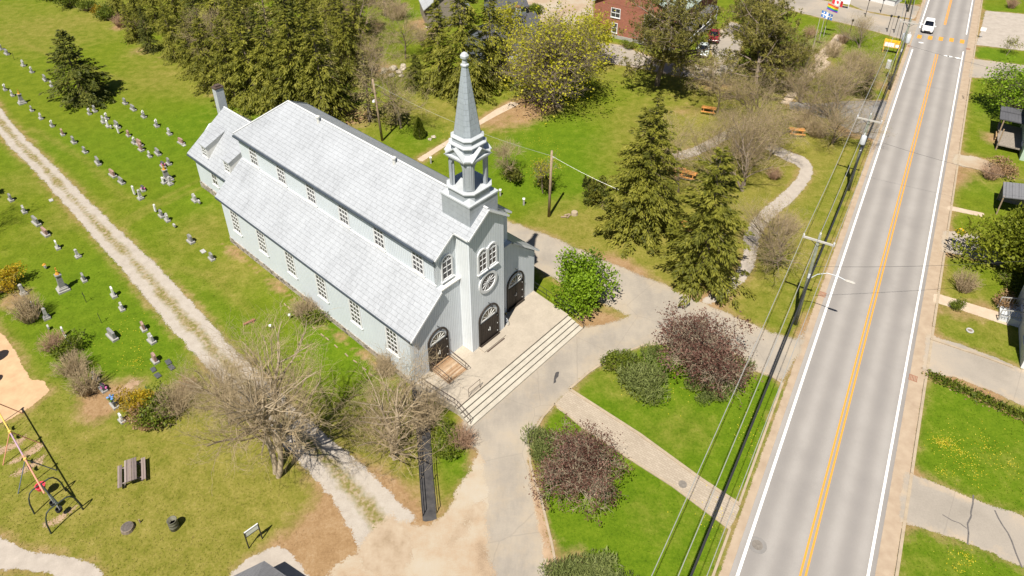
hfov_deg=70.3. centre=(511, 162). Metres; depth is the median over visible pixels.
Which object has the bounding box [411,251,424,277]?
window
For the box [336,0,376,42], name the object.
spruce tree
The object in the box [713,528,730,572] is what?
bed kerb
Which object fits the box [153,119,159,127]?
gravestone
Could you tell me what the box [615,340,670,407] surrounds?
juniper bush
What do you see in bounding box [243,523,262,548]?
notice board
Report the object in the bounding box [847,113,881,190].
utility pole
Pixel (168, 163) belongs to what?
gravestone
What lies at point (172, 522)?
trash barrel
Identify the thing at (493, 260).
window
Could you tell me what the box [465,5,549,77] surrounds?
tree
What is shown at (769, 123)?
bare tree
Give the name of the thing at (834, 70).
twiggy bush
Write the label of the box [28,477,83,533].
swing set
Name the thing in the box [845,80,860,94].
green bush
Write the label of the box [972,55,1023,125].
crabapple tree
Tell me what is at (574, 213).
tree stump
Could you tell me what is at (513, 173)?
cedar shrub
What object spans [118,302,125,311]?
gravestone
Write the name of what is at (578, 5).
brick yard
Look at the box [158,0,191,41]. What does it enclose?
spruce tree
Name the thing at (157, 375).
grave plate
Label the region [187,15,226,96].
spruce tree
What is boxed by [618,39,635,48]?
green bush
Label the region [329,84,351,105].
green bush
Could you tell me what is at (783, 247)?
twiggy bush
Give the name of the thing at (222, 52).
spruce tree
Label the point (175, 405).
twiggy bush
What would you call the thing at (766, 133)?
twiggy bush
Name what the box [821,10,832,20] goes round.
flag
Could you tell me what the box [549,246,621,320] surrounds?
leafy bush
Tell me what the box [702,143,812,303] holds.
winding footpath
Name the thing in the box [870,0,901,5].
long trailer
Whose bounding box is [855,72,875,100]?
spruce tree
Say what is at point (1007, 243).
cedar tree
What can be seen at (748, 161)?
bare tree
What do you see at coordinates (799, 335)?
power wire
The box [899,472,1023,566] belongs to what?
wide driveway
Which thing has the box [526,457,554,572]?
gravel strip
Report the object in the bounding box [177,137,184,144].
gravestone
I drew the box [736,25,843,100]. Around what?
bare tree
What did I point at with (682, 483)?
manhole cover
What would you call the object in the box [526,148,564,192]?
young tree
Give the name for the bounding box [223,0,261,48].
spruce tree
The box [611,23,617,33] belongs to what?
window
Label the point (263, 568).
gazebo
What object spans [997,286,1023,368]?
white house
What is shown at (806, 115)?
twiggy bush
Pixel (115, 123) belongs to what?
gravestone
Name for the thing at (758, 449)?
bed kerb
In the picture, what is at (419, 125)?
conical cedar
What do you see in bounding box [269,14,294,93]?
spruce tree
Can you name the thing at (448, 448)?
green bush
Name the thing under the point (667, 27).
pine tree
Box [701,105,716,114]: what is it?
picnic table
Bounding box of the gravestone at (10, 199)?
[7,193,14,202]
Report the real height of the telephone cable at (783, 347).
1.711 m
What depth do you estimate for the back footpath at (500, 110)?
96.53 m
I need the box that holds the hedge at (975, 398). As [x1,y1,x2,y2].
[922,370,1023,422]
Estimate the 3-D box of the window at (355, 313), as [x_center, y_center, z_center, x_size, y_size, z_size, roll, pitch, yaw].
[-12.998,12.513,60.235,1.600,2.680,0.130,25,40,35]
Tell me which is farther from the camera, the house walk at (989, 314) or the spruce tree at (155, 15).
the spruce tree at (155, 15)
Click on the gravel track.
(364, 502)
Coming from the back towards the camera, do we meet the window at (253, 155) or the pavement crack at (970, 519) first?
the window at (253, 155)
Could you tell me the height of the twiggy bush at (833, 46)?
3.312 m
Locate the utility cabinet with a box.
[886,60,891,68]
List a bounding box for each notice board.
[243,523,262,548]
[882,38,901,53]
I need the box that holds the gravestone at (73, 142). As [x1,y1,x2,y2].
[70,136,76,144]
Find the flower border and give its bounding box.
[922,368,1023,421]
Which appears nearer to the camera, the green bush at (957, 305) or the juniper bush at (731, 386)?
the juniper bush at (731, 386)
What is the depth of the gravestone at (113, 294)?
66.89 m
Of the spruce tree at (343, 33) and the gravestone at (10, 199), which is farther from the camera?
the spruce tree at (343, 33)
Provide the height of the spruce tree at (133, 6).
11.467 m
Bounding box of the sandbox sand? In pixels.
[0,333,48,422]
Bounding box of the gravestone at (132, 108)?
[129,104,136,111]
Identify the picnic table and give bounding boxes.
[117,457,145,487]
[679,168,697,179]
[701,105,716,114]
[788,127,805,135]
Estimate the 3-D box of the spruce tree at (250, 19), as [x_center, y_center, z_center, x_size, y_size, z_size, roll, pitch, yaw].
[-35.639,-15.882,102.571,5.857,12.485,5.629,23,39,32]
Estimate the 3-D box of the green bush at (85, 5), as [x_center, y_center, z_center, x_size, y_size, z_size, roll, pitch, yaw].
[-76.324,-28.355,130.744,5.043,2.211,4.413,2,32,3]
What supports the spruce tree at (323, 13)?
on the ground at (164, 94)
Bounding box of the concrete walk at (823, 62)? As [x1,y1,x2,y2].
[782,34,841,103]
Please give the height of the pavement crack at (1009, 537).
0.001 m
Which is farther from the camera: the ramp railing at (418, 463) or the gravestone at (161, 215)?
the gravestone at (161, 215)
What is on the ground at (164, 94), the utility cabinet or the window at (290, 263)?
the utility cabinet
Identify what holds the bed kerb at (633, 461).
on the ground at (164, 94)
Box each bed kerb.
[528,403,730,575]
[569,342,780,388]
[569,388,740,505]
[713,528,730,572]
[738,382,783,503]
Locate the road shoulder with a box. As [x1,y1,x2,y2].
[719,0,980,575]
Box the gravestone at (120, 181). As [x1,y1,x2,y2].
[117,176,125,184]
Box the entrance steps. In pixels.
[415,291,582,426]
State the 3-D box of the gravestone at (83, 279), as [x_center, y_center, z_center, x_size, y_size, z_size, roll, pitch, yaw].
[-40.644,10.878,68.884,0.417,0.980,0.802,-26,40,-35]
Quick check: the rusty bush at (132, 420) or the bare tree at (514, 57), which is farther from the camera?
the bare tree at (514, 57)
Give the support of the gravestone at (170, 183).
on the ground at (164, 94)
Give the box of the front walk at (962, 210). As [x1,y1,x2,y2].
[947,206,983,216]
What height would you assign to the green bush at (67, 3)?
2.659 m
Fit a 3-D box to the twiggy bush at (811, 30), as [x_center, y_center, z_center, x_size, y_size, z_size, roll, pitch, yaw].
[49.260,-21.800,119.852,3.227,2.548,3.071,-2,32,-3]
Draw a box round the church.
[187,52,539,387]
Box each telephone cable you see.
[690,4,913,575]
[691,1,913,575]
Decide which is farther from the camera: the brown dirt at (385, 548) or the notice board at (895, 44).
the notice board at (895, 44)
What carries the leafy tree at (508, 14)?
on the ground at (164, 94)
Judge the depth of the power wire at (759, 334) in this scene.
49.05 m
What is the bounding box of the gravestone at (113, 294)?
[109,286,117,298]
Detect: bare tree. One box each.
[163,292,347,495]
[163,334,266,430]
[169,1,273,64]
[309,0,401,49]
[331,342,466,491]
[336,24,411,90]
[342,53,437,128]
[369,5,429,58]
[503,47,522,75]
[638,107,710,191]
[672,91,793,191]
[679,46,757,112]
[696,104,750,157]
[705,64,802,128]
[708,91,798,173]
[710,107,746,138]
[728,189,821,282]
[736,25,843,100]
[750,101,819,158]
[752,0,791,23]
[771,44,878,127]
[782,63,857,115]
[810,95,894,151]
[830,12,879,47]
[830,37,899,105]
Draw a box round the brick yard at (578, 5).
[526,0,594,27]
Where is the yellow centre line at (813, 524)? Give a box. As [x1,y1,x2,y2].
[799,0,951,575]
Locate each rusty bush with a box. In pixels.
[120,402,162,430]
[986,155,1019,179]
[992,287,1019,310]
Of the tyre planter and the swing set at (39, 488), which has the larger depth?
the tyre planter
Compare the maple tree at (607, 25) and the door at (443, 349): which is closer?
the door at (443, 349)
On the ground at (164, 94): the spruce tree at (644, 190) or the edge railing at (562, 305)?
the spruce tree at (644, 190)
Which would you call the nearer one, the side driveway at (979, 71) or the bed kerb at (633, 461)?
the bed kerb at (633, 461)
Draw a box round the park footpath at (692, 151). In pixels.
[672,119,752,158]
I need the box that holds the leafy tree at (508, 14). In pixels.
[477,0,533,43]
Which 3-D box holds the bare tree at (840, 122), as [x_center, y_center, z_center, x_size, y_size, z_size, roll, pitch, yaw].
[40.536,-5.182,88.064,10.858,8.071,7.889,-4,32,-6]
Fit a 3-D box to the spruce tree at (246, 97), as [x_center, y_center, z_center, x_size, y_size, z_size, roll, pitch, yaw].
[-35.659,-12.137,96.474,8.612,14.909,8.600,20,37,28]
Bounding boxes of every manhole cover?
[678,480,686,487]
[752,540,762,549]
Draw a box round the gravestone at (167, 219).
[164,213,170,222]
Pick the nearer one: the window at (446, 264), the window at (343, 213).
the window at (446, 264)
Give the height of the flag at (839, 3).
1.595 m
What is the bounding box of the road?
[729,0,974,575]
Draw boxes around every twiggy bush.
[2,288,45,323]
[34,328,65,355]
[49,347,92,380]
[64,362,103,396]
[109,11,127,27]
[123,18,142,38]
[146,376,194,418]
[173,373,198,394]
[285,293,320,319]
[364,16,381,32]
[369,351,397,377]
[380,0,411,20]
[402,386,452,430]
[413,23,436,46]
[445,422,477,450]
[709,72,723,88]
[732,134,771,155]
[744,117,784,143]
[763,231,790,249]
[765,166,783,179]
[772,208,805,235]
[783,104,820,127]
[799,114,833,137]
[801,24,818,37]
[821,37,845,57]
[821,62,846,84]
[837,32,849,43]
[840,46,872,71]
[952,267,984,293]
[979,163,1005,180]
[1005,0,1020,8]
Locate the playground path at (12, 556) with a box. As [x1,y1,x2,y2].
[0,535,103,575]
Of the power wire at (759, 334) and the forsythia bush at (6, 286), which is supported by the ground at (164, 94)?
the forsythia bush at (6, 286)
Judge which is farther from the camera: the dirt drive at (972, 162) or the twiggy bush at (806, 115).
the twiggy bush at (806, 115)
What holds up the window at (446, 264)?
in the church
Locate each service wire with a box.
[381,87,550,155]
[813,261,1016,266]
[867,137,1020,179]
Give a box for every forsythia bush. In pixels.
[0,260,27,294]
[90,3,103,14]
[110,385,155,417]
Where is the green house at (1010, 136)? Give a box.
[995,105,1023,160]
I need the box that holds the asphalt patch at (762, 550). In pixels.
[749,536,766,553]
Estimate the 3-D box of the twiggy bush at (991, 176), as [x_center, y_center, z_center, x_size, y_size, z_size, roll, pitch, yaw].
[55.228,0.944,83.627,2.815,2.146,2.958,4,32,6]
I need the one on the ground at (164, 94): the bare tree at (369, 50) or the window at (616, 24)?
the bare tree at (369, 50)
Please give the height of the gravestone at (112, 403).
1.170 m
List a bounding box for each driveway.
[461,219,807,575]
[789,100,886,138]
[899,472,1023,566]
[922,332,1023,404]
[941,231,1002,265]
[968,59,1023,78]
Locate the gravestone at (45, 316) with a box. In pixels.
[41,307,50,321]
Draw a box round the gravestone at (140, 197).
[136,189,144,200]
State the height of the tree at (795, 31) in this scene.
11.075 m
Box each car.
[696,42,709,56]
[707,28,719,42]
[921,17,935,33]
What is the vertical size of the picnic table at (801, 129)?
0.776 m
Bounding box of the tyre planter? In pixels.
[966,328,973,333]
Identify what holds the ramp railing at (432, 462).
on the asphalt ramp at (428, 498)
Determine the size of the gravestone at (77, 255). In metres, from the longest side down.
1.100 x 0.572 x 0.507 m
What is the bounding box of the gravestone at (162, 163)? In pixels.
[159,161,166,167]
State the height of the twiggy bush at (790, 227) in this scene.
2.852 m
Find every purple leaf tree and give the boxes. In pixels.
[525,413,634,525]
[651,301,763,406]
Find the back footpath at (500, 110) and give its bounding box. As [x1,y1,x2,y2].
[418,102,518,160]
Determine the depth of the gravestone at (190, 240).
73.72 m
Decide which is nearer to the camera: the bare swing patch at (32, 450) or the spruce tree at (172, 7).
the bare swing patch at (32, 450)
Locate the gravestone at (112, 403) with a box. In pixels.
[106,394,118,410]
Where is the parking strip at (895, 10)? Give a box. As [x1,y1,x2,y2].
[850,0,920,18]
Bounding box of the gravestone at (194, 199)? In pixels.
[191,193,197,202]
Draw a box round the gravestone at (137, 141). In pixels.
[135,138,143,146]
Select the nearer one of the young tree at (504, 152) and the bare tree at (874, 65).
the young tree at (504, 152)
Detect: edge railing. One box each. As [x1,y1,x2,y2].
[422,380,470,423]
[534,282,583,327]
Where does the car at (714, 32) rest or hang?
on the yard drive at (725, 42)
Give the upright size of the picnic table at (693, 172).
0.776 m
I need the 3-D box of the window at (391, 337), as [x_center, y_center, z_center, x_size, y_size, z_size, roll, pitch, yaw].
[-9.501,14.182,57.549,1.600,2.680,0.130,25,40,35]
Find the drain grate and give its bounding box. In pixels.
[909,374,917,381]
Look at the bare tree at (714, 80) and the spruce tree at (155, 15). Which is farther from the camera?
the spruce tree at (155, 15)
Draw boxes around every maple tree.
[483,0,623,123]
[565,0,626,64]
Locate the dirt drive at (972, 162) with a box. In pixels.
[952,153,993,170]
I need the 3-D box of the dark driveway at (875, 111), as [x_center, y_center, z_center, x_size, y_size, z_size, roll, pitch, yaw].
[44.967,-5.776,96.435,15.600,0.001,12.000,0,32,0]
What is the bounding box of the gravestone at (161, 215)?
[157,209,164,218]
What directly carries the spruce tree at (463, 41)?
on the ground at (164, 94)
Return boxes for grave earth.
[115,378,144,392]
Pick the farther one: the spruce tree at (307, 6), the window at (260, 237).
the spruce tree at (307, 6)
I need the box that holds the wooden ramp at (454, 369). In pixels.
[431,349,468,383]
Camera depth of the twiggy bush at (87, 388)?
57.07 m
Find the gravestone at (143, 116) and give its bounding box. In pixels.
[141,110,146,118]
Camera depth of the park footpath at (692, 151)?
89.92 m
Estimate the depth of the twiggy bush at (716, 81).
103.81 m
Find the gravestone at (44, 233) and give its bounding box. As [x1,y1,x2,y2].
[40,226,50,237]
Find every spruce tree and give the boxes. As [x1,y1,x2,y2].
[39,29,120,109]
[106,0,125,19]
[118,1,140,45]
[120,0,153,24]
[136,6,162,54]
[139,0,170,35]
[156,4,189,64]
[158,0,187,13]
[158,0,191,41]
[175,11,205,82]
[177,0,214,55]
[180,0,204,23]
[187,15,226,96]
[189,0,232,72]
[193,0,229,20]
[206,19,248,110]
[216,0,253,72]
[220,5,265,101]
[222,17,281,119]
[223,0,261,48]
[241,0,263,20]
[245,7,272,83]
[245,16,295,116]
[254,0,277,48]
[256,7,333,116]
[259,0,297,36]
[269,0,306,69]
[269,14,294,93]
[275,13,310,98]
[288,0,309,12]
[289,0,340,95]
[292,13,361,125]
[293,0,324,36]
[306,0,332,71]
[308,0,327,17]
[312,0,352,42]
[320,0,365,76]
[323,20,341,89]
[328,0,369,95]
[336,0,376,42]
[346,0,376,67]
[351,50,384,125]
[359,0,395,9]
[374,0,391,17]
[381,87,409,129]
[400,53,429,92]
[413,0,459,99]
[430,0,502,110]
[471,0,516,94]
[592,94,684,259]
[651,146,756,308]
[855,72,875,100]
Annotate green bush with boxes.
[49,327,85,361]
[52,0,82,7]
[73,0,96,10]
[92,1,118,19]
[132,380,177,429]
[297,306,329,325]
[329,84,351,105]
[430,417,462,461]
[527,2,544,12]
[599,349,639,372]
[610,348,644,369]
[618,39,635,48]
[757,247,791,265]
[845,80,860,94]
[949,297,967,309]
[994,270,1023,295]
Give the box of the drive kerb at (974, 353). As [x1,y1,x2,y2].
[930,338,1013,367]
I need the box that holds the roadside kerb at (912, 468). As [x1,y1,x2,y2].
[895,0,982,575]
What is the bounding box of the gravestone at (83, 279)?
[80,272,87,282]
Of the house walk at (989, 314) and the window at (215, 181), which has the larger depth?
the window at (215, 181)
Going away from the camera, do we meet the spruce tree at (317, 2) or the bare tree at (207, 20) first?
the bare tree at (207, 20)
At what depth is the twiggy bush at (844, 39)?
118.08 m
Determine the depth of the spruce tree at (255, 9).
124.69 m
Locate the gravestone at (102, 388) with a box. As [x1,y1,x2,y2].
[98,383,107,393]
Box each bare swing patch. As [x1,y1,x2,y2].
[0,432,28,454]
[8,441,43,464]
[9,451,46,477]
[44,505,77,528]
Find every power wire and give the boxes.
[651,0,905,575]
[678,2,914,575]
[707,1,923,575]
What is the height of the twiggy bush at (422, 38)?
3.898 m
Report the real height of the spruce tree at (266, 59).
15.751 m
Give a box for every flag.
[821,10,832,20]
[827,3,838,12]
[832,0,842,6]
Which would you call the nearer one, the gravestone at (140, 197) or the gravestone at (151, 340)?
the gravestone at (151, 340)
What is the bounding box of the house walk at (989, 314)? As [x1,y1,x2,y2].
[933,294,1008,325]
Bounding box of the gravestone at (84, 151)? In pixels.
[82,146,88,153]
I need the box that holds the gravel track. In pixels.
[0,109,416,546]
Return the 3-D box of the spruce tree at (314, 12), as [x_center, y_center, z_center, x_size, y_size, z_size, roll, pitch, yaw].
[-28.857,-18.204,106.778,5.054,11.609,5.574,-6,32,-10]
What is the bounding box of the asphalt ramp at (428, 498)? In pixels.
[413,387,436,521]
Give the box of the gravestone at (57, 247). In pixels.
[54,240,60,250]
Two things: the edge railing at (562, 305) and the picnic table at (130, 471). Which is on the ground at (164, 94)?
the picnic table at (130, 471)
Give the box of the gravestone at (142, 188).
[139,185,145,192]
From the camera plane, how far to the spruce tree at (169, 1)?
129.39 m
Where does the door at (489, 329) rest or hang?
in the church
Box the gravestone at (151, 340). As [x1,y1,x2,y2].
[146,332,156,345]
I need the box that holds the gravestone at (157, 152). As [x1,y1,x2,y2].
[154,147,161,156]
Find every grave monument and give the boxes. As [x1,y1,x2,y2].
[16,90,26,104]
[53,267,70,294]
[161,165,173,182]
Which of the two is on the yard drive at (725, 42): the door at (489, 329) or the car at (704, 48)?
the car at (704, 48)
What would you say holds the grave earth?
on the ground at (164, 94)
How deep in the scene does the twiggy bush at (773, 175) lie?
83.62 m
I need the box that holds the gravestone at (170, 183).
[167,176,173,185]
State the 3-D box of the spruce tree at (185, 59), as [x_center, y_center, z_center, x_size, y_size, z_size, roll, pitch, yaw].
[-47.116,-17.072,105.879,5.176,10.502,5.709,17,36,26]
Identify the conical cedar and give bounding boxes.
[412,117,426,138]
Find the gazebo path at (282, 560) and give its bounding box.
[230,546,309,575]
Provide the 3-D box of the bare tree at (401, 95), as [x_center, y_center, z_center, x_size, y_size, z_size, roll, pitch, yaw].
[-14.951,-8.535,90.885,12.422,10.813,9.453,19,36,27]
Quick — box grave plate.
[154,372,161,378]
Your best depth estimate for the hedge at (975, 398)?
57.21 m
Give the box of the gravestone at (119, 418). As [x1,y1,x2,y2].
[117,413,125,424]
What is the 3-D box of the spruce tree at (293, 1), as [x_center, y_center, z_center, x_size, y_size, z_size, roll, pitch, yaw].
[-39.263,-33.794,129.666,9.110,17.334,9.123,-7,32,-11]
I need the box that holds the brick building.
[592,0,717,48]
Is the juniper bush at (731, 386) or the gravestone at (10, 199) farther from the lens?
the gravestone at (10, 199)
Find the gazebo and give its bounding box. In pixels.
[234,561,285,575]
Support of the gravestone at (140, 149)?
on the ground at (164, 94)
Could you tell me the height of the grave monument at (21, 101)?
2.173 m
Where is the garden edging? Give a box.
[284,303,391,391]
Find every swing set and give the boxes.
[0,404,56,493]
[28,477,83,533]
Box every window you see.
[210,172,219,188]
[229,209,242,236]
[248,147,259,168]
[255,229,268,257]
[275,165,287,186]
[283,250,297,279]
[305,184,317,206]
[314,273,328,303]
[337,204,350,228]
[348,298,362,329]
[372,226,385,251]
[384,325,399,358]
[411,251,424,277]
[440,253,454,283]
[477,248,488,276]
[479,270,496,293]
[488,241,498,269]
[611,7,620,18]
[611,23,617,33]
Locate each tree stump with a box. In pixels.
[120,521,134,534]
[561,210,577,217]
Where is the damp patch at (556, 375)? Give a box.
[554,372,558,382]
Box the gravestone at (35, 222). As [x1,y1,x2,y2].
[31,215,41,226]
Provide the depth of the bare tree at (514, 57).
101.21 m
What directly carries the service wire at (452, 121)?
attached to the wooden pole at (550, 186)
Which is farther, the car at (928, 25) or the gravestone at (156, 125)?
the car at (928, 25)
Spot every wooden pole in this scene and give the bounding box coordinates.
[372,79,383,140]
[547,150,553,216]
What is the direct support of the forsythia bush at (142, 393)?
on the ground at (164, 94)
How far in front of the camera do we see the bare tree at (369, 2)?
112.42 m
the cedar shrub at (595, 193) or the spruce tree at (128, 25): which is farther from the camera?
the spruce tree at (128, 25)
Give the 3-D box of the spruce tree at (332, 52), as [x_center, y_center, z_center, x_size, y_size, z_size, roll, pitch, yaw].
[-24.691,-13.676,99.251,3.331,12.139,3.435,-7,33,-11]
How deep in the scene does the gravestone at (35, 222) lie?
76.27 m
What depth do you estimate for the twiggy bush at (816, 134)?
91.80 m
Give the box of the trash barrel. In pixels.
[166,515,179,531]
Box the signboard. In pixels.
[839,0,850,7]
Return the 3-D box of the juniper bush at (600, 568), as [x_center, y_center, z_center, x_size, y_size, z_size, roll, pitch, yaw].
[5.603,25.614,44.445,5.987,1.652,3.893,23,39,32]
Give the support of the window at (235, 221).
in the church
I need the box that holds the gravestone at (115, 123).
[113,120,120,128]
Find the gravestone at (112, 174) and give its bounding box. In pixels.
[108,168,117,178]
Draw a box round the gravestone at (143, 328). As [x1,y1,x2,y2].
[140,321,147,332]
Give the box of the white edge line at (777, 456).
[736,0,972,575]
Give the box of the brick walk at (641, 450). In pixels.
[556,391,738,526]
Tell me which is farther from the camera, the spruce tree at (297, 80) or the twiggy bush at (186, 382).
the spruce tree at (297, 80)
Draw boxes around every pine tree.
[618,0,729,93]
[711,0,821,99]
[725,0,782,28]
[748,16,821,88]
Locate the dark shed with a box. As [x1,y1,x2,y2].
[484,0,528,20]
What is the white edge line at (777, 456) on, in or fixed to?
on the road
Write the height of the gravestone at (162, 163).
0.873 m
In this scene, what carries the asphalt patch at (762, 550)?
on the road
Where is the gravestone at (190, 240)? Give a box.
[186,234,194,244]
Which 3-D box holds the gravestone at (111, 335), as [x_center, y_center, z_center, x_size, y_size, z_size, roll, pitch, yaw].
[-34.495,14.793,62.612,1.365,0.962,0.515,23,37,33]
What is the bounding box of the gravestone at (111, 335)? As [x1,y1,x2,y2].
[105,327,118,342]
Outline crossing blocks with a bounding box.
[917,35,964,43]
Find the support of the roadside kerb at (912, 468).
on the ground at (164, 94)
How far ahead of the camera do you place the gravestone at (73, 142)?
90.74 m
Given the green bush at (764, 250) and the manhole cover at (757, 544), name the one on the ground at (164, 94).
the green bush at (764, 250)
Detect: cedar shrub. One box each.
[500,165,523,181]
[534,174,554,189]
[581,175,618,214]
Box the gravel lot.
[976,11,1023,50]
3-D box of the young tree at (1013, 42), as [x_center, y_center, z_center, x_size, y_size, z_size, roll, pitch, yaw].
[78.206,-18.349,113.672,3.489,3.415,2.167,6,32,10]
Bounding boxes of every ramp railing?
[411,378,422,515]
[426,388,436,512]
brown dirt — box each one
[357,511,413,575]
[441,498,488,547]
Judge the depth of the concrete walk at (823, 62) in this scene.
110.94 m
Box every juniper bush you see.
[520,422,572,482]
[537,557,594,575]
[552,546,632,575]
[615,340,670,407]
[684,372,731,406]
[707,354,756,394]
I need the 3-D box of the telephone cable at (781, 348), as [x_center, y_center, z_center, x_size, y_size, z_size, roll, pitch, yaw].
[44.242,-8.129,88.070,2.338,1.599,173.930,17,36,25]
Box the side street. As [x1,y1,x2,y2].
[774,0,917,38]
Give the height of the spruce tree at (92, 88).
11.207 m
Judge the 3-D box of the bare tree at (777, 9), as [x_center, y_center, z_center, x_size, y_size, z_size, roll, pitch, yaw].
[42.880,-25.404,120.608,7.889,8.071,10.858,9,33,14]
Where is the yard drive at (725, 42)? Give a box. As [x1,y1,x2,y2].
[591,22,743,84]
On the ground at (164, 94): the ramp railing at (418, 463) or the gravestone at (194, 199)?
the gravestone at (194, 199)
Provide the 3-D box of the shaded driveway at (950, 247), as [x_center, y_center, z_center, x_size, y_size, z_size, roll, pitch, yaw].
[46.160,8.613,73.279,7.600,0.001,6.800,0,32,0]
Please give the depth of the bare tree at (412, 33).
109.38 m
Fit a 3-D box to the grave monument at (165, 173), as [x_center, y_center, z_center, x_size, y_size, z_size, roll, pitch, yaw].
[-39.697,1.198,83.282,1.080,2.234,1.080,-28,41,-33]
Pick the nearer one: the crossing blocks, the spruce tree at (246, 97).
the spruce tree at (246, 97)
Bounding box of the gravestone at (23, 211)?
[21,205,27,214]
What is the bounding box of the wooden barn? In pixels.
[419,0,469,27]
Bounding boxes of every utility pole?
[793,232,854,325]
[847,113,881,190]
[888,18,919,89]
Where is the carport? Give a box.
[996,182,1023,214]
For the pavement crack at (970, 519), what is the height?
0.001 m
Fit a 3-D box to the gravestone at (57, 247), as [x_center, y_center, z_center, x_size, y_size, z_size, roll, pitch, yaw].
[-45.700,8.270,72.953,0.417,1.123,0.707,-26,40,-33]
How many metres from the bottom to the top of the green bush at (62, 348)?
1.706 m
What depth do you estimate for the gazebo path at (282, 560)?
46.22 m
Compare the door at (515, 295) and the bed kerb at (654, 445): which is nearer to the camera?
the bed kerb at (654, 445)
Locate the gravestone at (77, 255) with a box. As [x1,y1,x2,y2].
[74,249,81,258]
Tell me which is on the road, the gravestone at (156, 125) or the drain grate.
the drain grate
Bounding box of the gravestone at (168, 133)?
[166,128,172,135]
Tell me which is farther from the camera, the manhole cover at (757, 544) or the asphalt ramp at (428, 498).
the asphalt ramp at (428, 498)
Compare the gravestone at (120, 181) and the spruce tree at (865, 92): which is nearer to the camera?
the gravestone at (120, 181)
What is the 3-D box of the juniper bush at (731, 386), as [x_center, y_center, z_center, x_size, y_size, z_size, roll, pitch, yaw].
[17.559,16.867,58.775,5.131,1.371,3.337,-27,41,-37]
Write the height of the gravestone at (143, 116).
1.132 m
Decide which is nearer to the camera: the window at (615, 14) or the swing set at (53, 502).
the swing set at (53, 502)
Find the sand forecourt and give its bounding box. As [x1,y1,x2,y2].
[324,439,548,575]
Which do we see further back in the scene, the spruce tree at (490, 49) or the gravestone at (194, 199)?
the spruce tree at (490, 49)
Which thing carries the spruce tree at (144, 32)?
on the ground at (164, 94)
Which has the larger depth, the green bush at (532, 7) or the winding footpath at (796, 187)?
the green bush at (532, 7)
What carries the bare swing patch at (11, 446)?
on the ground at (164, 94)
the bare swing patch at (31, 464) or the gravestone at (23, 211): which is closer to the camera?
the bare swing patch at (31, 464)
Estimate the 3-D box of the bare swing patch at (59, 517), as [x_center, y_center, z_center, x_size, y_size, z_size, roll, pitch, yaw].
[-30.447,23.780,48.875,2.500,0.001,2.500,0,32,0]
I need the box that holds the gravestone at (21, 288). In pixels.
[18,284,27,296]
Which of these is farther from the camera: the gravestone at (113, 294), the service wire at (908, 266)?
the gravestone at (113, 294)
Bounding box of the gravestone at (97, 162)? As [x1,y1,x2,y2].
[94,156,101,165]
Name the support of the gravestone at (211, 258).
on the ground at (164, 94)
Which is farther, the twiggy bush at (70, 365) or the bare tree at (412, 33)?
the bare tree at (412, 33)
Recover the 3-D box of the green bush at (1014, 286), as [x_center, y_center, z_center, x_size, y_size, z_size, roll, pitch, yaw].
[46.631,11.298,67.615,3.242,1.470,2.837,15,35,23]
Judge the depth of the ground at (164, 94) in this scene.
65.54 m
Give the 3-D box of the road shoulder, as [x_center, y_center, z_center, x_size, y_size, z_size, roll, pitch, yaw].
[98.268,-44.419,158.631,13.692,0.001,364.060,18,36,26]
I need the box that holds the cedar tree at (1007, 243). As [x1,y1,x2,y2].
[951,201,1023,276]
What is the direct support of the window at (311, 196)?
in the church
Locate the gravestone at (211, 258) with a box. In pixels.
[208,252,215,261]
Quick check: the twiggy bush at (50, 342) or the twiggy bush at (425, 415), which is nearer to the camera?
the twiggy bush at (425, 415)
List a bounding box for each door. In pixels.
[427,327,449,371]
[478,303,499,347]
[507,270,524,311]
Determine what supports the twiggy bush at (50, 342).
on the ground at (164, 94)
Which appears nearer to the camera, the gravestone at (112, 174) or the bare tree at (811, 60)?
the gravestone at (112, 174)
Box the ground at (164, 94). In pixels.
[0,0,1023,575]
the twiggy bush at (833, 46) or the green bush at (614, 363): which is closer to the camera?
the green bush at (614, 363)
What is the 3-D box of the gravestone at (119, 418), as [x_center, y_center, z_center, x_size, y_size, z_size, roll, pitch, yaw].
[-29.704,19.393,55.207,0.628,0.930,0.370,23,38,32]
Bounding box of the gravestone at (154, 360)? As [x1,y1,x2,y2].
[150,352,159,364]
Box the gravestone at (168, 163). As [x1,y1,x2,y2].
[165,157,171,165]
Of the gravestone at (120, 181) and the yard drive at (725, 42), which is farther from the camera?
the yard drive at (725, 42)
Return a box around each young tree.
[491,135,524,181]
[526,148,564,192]
[1000,35,1023,54]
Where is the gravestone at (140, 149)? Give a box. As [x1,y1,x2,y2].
[137,142,144,151]
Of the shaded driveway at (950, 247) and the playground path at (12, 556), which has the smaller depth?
the playground path at (12, 556)
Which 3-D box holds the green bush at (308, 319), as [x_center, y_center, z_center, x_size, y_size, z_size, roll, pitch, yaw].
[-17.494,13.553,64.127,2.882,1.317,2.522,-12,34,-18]
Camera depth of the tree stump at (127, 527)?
47.90 m
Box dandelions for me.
[109,15,1018,573]
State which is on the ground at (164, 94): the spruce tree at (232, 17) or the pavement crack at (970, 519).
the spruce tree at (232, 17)
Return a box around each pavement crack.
[967,495,973,543]
[994,510,1021,566]
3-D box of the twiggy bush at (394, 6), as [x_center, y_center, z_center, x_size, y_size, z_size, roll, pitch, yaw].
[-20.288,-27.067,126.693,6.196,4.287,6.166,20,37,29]
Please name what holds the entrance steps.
on the ground at (164, 94)

